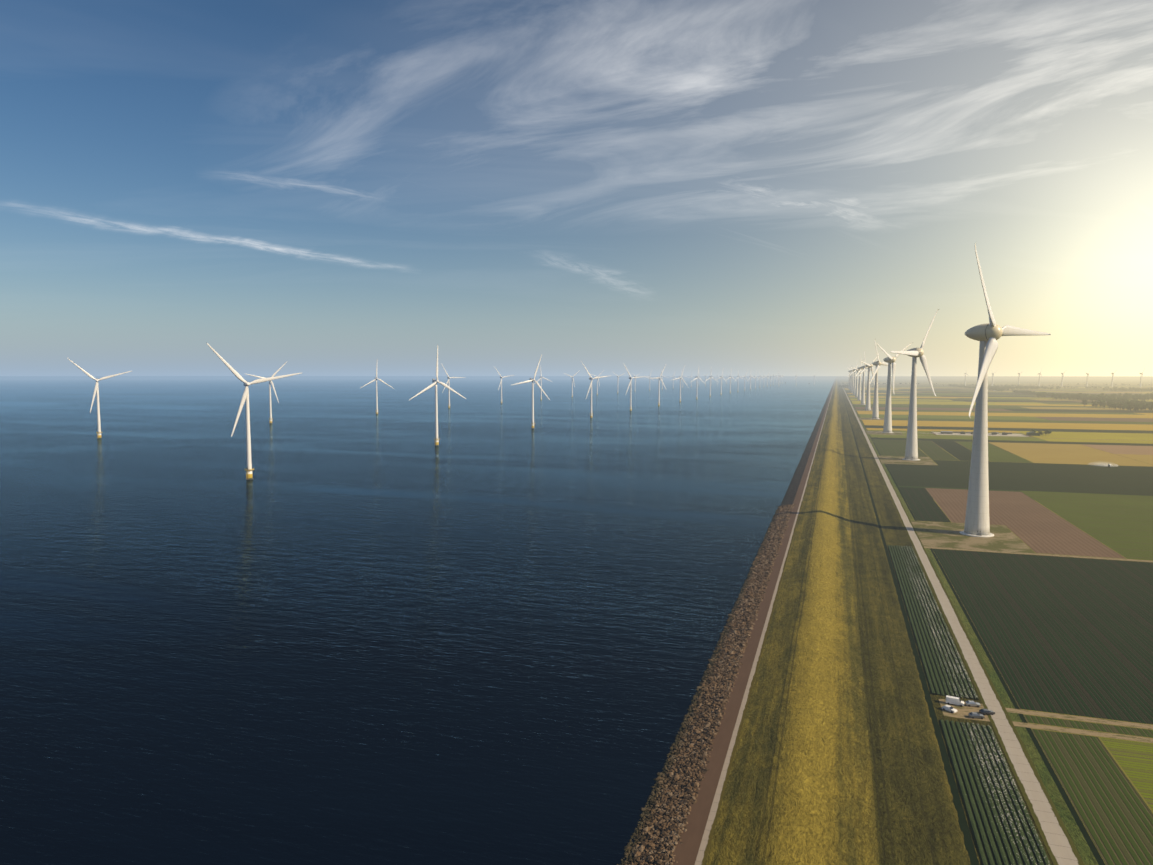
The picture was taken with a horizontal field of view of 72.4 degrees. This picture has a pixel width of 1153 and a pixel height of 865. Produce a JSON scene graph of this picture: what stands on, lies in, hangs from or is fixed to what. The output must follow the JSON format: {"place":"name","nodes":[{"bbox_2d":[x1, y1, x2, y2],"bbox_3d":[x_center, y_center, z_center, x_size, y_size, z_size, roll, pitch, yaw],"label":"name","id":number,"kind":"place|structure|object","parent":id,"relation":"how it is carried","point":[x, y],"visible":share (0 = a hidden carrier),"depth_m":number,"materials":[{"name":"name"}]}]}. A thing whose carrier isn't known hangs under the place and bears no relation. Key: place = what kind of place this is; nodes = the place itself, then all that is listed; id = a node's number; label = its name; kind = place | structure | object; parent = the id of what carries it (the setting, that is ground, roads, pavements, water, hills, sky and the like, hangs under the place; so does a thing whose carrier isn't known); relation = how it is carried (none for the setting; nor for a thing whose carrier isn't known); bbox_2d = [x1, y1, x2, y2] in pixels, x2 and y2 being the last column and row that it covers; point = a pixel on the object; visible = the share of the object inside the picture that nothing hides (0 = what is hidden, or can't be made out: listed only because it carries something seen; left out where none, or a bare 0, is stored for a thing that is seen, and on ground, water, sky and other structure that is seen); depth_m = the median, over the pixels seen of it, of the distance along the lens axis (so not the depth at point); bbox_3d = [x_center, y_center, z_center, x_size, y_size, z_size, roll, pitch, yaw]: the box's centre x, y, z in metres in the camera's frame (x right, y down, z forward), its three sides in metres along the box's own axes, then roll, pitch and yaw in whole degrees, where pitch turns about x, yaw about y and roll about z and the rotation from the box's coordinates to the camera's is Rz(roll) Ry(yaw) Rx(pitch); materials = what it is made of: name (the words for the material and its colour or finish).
{"place":"outdoors","nodes":[
{"label":"outdoors","id":0,"kind":"place"},
{"bbox_2d":[0,376,835,864],"bbox_3d":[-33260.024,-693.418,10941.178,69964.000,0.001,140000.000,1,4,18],"label":"sea","id":1,"kind":"structure","parent":0,"point":[346,626],"depth_m":358.24,"materials":[{"name":"blue liquid"}]},
{"bbox_2d":[67,358,130,437],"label":"offshore turbine","id":2,"kind":"object","parent":1,"relation":"in","point":[96,393],"visible":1,"depth_m":1293.51,"materials":[{"name":"grey metal"}]},
{"bbox_2d":[207,343,300,478],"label":"offshore turbine","id":3,"kind":"object","parent":1,"relation":"in","point":[245,399],"visible":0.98,"depth_m":784.30,"materials":[{"name":"grey metal"}]},
{"bbox_2d":[247,363,285,423],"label":"offshore turbine","id":4,"kind":"object","parent":1,"relation":"in","point":[270,407],"visible":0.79,"depth_m":1692.97,"materials":[{"name":"grey metal"}]},
{"bbox_2d":[361,366,392,413],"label":"offshore turbine","id":5,"kind":"object","parent":1,"relation":"in","point":[376,378],"visible":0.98,"depth_m":2091.31,"materials":[{"name":"grey metal"}]},
{"bbox_2d":[409,346,465,445],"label":"offshore turbine","id":6,"kind":"object","parent":1,"relation":"in","point":[436,439],"visible":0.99,"depth_m":1159.76,"materials":[{"name":"grey metal"}]},
{"bbox_2d":[441,363,465,407],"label":"offshore turbine","id":7,"kind":"object","parent":1,"relation":"in","point":[448,377],"visible":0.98,"depth_m":2491.78,"materials":[{"name":"grey metal"}]},
{"bbox_2d":[495,368,512,402],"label":"offshore turbine","id":8,"kind":"object","parent":1,"relation":"in","point":[501,377],"visible":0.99,"depth_m":2889.55,"materials":[{"name":"grey metal"}]},
{"bbox_2d":[513,355,549,428],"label":"offshore turbine","id":9,"kind":"object","parent":1,"relation":"in","point":[539,386],"visible":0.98,"depth_m":1534.29,"materials":[{"name":"grey metal"}]},
{"bbox_2d":[537,367,551,399],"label":"offshore turbine","id":10,"kind":"object","parent":1,"relation":"in","point":[541,382],"visible":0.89,"depth_m":3289.10,"materials":[{"name":"grey metal"}]},
{"bbox_2d":[564,370,579,396],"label":"offshore turbine","id":11,"kind":"object","parent":1,"relation":"in","point":[572,381],"visible":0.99,"depth_m":3687.88,"materials":[{"name":"grey metal"}]},
{"bbox_2d":[581,361,607,417],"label":"offshore turbine","id":12,"kind":"object","parent":1,"relation":"in","point":[591,379],"visible":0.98,"depth_m":1908.98,"materials":[{"name":"grey metal"}]},
{"bbox_2d":[591,372,601,394],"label":"offshore turbine","id":13,"kind":"object","parent":1,"relation":"in","point":[597,382],"visible":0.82,"depth_m":4087.16,"materials":[{"name":"grey metal"}]},
{"bbox_2d":[624,365,646,410],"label":"offshore turbine","id":14,"kind":"object","parent":1,"relation":"in","point":[630,377],"visible":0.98,"depth_m":2283.59,"materials":[{"name":"grey metal"}]},
{"bbox_2d":[649,365,665,405],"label":"offshore turbine","id":15,"kind":"object","parent":1,"relation":"in","point":[659,387],"visible":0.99,"depth_m":2660.11,"materials":[{"name":"grey metal"}]},
{"bbox_2d":[673,366,688,401],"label":"offshore turbine","id":16,"kind":"object","parent":1,"relation":"in","point":[680,384],"visible":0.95,"depth_m":3034.03,"materials":[{"name":"grey metal"}]},
{"bbox_2d":[691,368,703,398],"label":"offshore turbine","id":17,"kind":"object","parent":1,"relation":"in","point":[696,387],"visible":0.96,"depth_m":3411.33,"materials":[{"name":"grey metal"}]},
{"bbox_2d":[617,504,794,864],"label":"riprap rocks","id":18,"kind":"object","parent":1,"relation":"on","point":[752,592],"visible":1,"depth_m":229.35,"materials":[{"name":"stone"}]},
{"bbox_2d":[705,376,717,396],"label":"offshore turbine","id":19,"kind":"object","parent":1,"relation":"in","point":[710,384],"visible":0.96,"depth_m":3784.29,"materials":[{"name":"grey metal"}]},
{"bbox_2d":[716,368,725,394],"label":"offshore turbine","id":20,"kind":"object","parent":1,"relation":"in","point":[721,377],"visible":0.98,"depth_m":4159.36,"materials":[{"name":"grey metal"}]},
{"bbox_2d":[0,0,1152,375],"label":"sky","id":21,"kind":"structure","parent":0,"point":[313,187],"materials":[{"name":"blue"}]},
{"bbox_2d":[702,406,828,864],"bbox_3d":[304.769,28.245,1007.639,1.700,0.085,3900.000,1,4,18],"label":"path edge grass","id":22,"kind":"structure","parent":0,"point":[706,851],"depth_m":232.35,"materials":[{"name":"green plant"}]},
{"bbox_2d":[628,377,970,864],"bbox_3d":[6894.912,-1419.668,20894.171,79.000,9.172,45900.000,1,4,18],"label":"grass dike","id":23,"kind":"structure","parent":0,"point":[837,759],"depth_m":234.46,"materials":[{"name":"plant"}]},
{"bbox_2d":[839,380,1078,864],"bbox_3d":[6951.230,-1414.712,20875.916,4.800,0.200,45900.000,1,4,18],"label":"dike road","id":24,"kind":"structure","parent":0,"point":[1059,845],"depth_m":243.24,"materials":[{"name":"grey asphalt"}]},
{"bbox_2d":[841,383,1098,864],"bbox_3d":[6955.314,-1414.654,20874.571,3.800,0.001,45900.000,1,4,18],"label":"road","id":25,"kind":"structure","parent":0,"point":[1076,834],"depth_m":235.91,"materials":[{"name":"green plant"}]},
{"bbox_2d":[836,376,1152,864],"bbox_3d":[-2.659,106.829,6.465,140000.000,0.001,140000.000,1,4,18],"label":"ground","id":26,"kind":"structure","parent":0,"point":[1046,381],"depth_m":9990.56,"materials":[{"name":"green plant"}]},
{"bbox_2d":[840,387,978,864],"bbox_3d":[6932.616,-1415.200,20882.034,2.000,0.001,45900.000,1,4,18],"label":"grass strip","id":27,"kind":"object","parent":26,"relation":"on","point":[965,830],"depth_m":244.78,"materials":[{"name":"green plant"}]},
{"bbox_2d":[838,378,1057,864],"bbox_3d":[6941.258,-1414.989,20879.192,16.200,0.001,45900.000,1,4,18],"label":"roadside verge","id":28,"kind":"structure","parent":26,"relation":"on","point":[893,529],"depth_m":312.67,"materials":[{"name":"green plant"}]},
{"bbox_2d":[888,545,1050,864],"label":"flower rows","id":29,"kind":"object","parent":28,"relation":"on","point":[999,810],"visible":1,"depth_m":222.60,"materials":[{"name":"green plant"}]},
{"bbox_2d":[894,431,1039,436],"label":"substation compound","id":30,"kind":"object","parent":26,"relation":"on","point":[989,434],"visible":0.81,"depth_m":1421.75,"materials":[{"name":"grey concrete"}]},
{"bbox_2d":[840,381,1104,864],"bbox_3d":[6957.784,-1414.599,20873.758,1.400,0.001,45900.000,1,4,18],"label":"grass verge","id":31,"kind":"structure","parent":26,"relation":"on","point":[1091,845],"depth_m":235.90,"materials":[{"name":"green plant"}]},
{"bbox_2d":[844,388,1152,443],"bbox_3d":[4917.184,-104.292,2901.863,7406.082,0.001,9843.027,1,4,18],"label":"farm fields","id":32,"kind":"structure","parent":26,"relation":"on","point":[1095,436],"depth_m":1421.95,"materials":[{"name":"yellow plant"}]},
{"bbox_2d":[847,386,1152,432],"bbox_3d":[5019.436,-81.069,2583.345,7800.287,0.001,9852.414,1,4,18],"label":"farm fields","id":33,"kind":"structure","parent":26,"relation":"on","point":[1029,425],"depth_m":1781.44,"materials":[{"name":"yellow plant"},{"name":"grass"},{"name":"soil"}]},
{"bbox_2d":[848,386,1152,809],"bbox_3d":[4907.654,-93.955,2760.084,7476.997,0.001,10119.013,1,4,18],"label":"farm fields","id":34,"kind":"structure","parent":26,"relation":"on","point":[1134,760],"depth_m":229.48,"materials":[{"name":"plant"}]},
{"bbox_2d":[848,388,1152,421],"bbox_3d":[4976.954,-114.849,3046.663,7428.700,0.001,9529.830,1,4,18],"label":"farm fields","id":35,"kind":"structure","parent":26,"relation":"on","point":[1067,418],"depth_m":2453.39,"materials":[{"name":"yellow plant"}]},
{"bbox_2d":[849,389,1152,742],"bbox_3d":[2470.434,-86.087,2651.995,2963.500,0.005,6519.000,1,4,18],"label":"farm tracks","id":36,"kind":"object","parent":26,"relation":"on","point":[946,535],"visible":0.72,"depth_m":495.99},
{"bbox_2d":[849,364,856,390],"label":"wind turbine","id":37,"kind":"object","parent":36,"relation":"on","point":[851,379],"visible":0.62,"depth_m":5201.60,"materials":[{"name":"metal"}]},
{"bbox_2d":[848,363,858,392],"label":"wind turbine","id":38,"kind":"object","parent":36,"relation":"on","point":[853,379],"visible":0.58,"depth_m":4734.37,"materials":[{"name":"metal"}]},
{"bbox_2d":[852,363,858,394],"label":"wind turbine","id":39,"kind":"object","parent":36,"relation":"on","point":[854,387],"visible":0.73,"depth_m":4266.61,"materials":[{"name":"metal"}]},
{"bbox_2d":[852,360,863,396],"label":"wind turbine","id":40,"kind":"object","parent":36,"relation":"on","point":[856,392],"visible":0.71,"depth_m":3798.59,"materials":[{"name":"metal"}]},
{"bbox_2d":[855,364,867,399],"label":"wind turbine","id":41,"kind":"object","parent":36,"relation":"on","point":[859,386],"visible":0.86,"depth_m":3330.28,"materials":[{"name":"metal"}]},
{"bbox_2d":[857,352,874,404],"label":"wind turbine","id":42,"kind":"object","parent":36,"relation":"on","point":[864,368],"visible":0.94,"depth_m":2862.35,"materials":[{"name":"metal"}]},
{"bbox_2d":[861,351,880,409],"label":"wind turbine","id":43,"kind":"object","parent":36,"relation":"on","point":[868,406],"visible":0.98,"depth_m":2394.34,"materials":[{"name":"metal"}]},
{"bbox_2d":[870,342,891,418],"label":"wind turbine","id":44,"kind":"object","parent":36,"relation":"on","point":[875,413],"visible":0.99,"depth_m":1926.61,"materials":[{"name":"metal"}]},
{"bbox_2d":[876,342,912,432],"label":"wind turbine","id":45,"kind":"object","parent":36,"relation":"on","point":[889,360],"visible":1,"depth_m":1458.47,"materials":[{"name":"metal"}]},
{"bbox_2d":[890,309,938,460],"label":"wind turbine","id":46,"kind":"object","parent":36,"relation":"on","point":[911,451],"visible":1,"depth_m":990.85,"materials":[{"name":"metal"}]},
{"bbox_2d":[941,705,956,712],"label":"white car","id":47,"kind":"object","parent":36,"relation":"on","point":[951,709],"visible":1,"depth_m":251.19,"materials":[{"name":"white paint"}]},
{"bbox_2d":[946,695,963,706],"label":"white van","id":48,"kind":"object","parent":36,"relation":"on","point":[953,700],"visible":1,"depth_m":256.00,"materials":[{"name":"white paint"}]},
{"bbox_2d":[965,700,980,706],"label":"silver car","id":49,"kind":"object","parent":36,"relation":"on","point":[969,703],"visible":1,"depth_m":254.87,"materials":[{"name":"grey paint"}]},
{"bbox_2d":[968,712,984,718],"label":"silver car","id":50,"kind":"object","parent":36,"relation":"on","point":[972,715],"visible":1,"depth_m":246.00,"materials":[{"name":"grey paint"}]},
{"bbox_2d":[979,709,994,714],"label":"black car","id":51,"kind":"object","parent":36,"relation":"on","point":[985,711],"visible":1,"depth_m":248.50,"materials":[{"name":"black paint"}]},
{"bbox_2d":[959,243,1050,536],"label":"wind turbine","id":52,"kind":"object","parent":36,"relation":"on","point":[987,336],"visible":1,"depth_m":522.92,"materials":[{"name":"metal"}]},
{"bbox_2d":[860,391,1152,466],"bbox_3d":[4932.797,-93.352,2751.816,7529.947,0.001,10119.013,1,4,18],"label":"farm fields","id":53,"kind":"structure","parent":26,"relation":"on","point":[1059,453],"depth_m":1077.63,"materials":[{"name":"yellow plant"}]},
{"bbox_2d":[1111,371,1115,386],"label":"turbine","id":54,"kind":"object","parent":26,"relation":"on","point":[1112,373],"visible":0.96,"depth_m":7005.77,"materials":[{"name":"metal"}]},
{"bbox_2d":[1081,444,1152,454],"bbox_3d":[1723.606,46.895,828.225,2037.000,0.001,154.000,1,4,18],"label":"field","id":55,"kind":"structure","parent":26,"relation":"on","point":[1127,449],"depth_m":1135.52,"materials":[{"name":"brown soil"}]},
{"bbox_2d":[846,387,1152,495],"bbox_3d":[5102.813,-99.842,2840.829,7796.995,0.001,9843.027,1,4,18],"label":"farm fields","id":56,"kind":"structure","parent":0,"point":[1101,479],"depth_m":867.56,"materials":[{"name":"green plant"}]},
{"bbox_2d":[1127,404,1135,411],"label":"tree","id":57,"kind":"object","parent":56,"relation":"on","point":[1129,407],"visible":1,"depth_m":2271.60,"materials":[{"name":"green plant"}]},
{"bbox_2d":[854,393,1152,559],"bbox_3d":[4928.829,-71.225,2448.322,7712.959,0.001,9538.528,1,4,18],"label":"green fields","id":58,"kind":"structure","parent":0,"point":[1122,525],"depth_m":648.12,"materials":[{"name":"green plant"}]},
{"bbox_2d":[872,439,1152,864],"bbox_3d":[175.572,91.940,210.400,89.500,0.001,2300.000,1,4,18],"label":"green fields","id":59,"kind":"structure","parent":0,"point":[1114,811],"depth_m":206.50,"materials":[{"name":"green plant"}]},
{"bbox_2d":[899,441,1152,723],"bbox_3d":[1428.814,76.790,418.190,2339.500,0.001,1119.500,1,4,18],"label":"dark fields","id":60,"kind":"structure","parent":0,"point":[1067,635],"depth_m":341.69,"materials":[{"name":"green plant"}]},
{"bbox_2d":[926,488,1125,558],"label":"brown fields","id":61,"kind":"structure","parent":0,"point":[1034,526],"depth_m":577.32,"materials":[{"name":"soil"}]}
]}

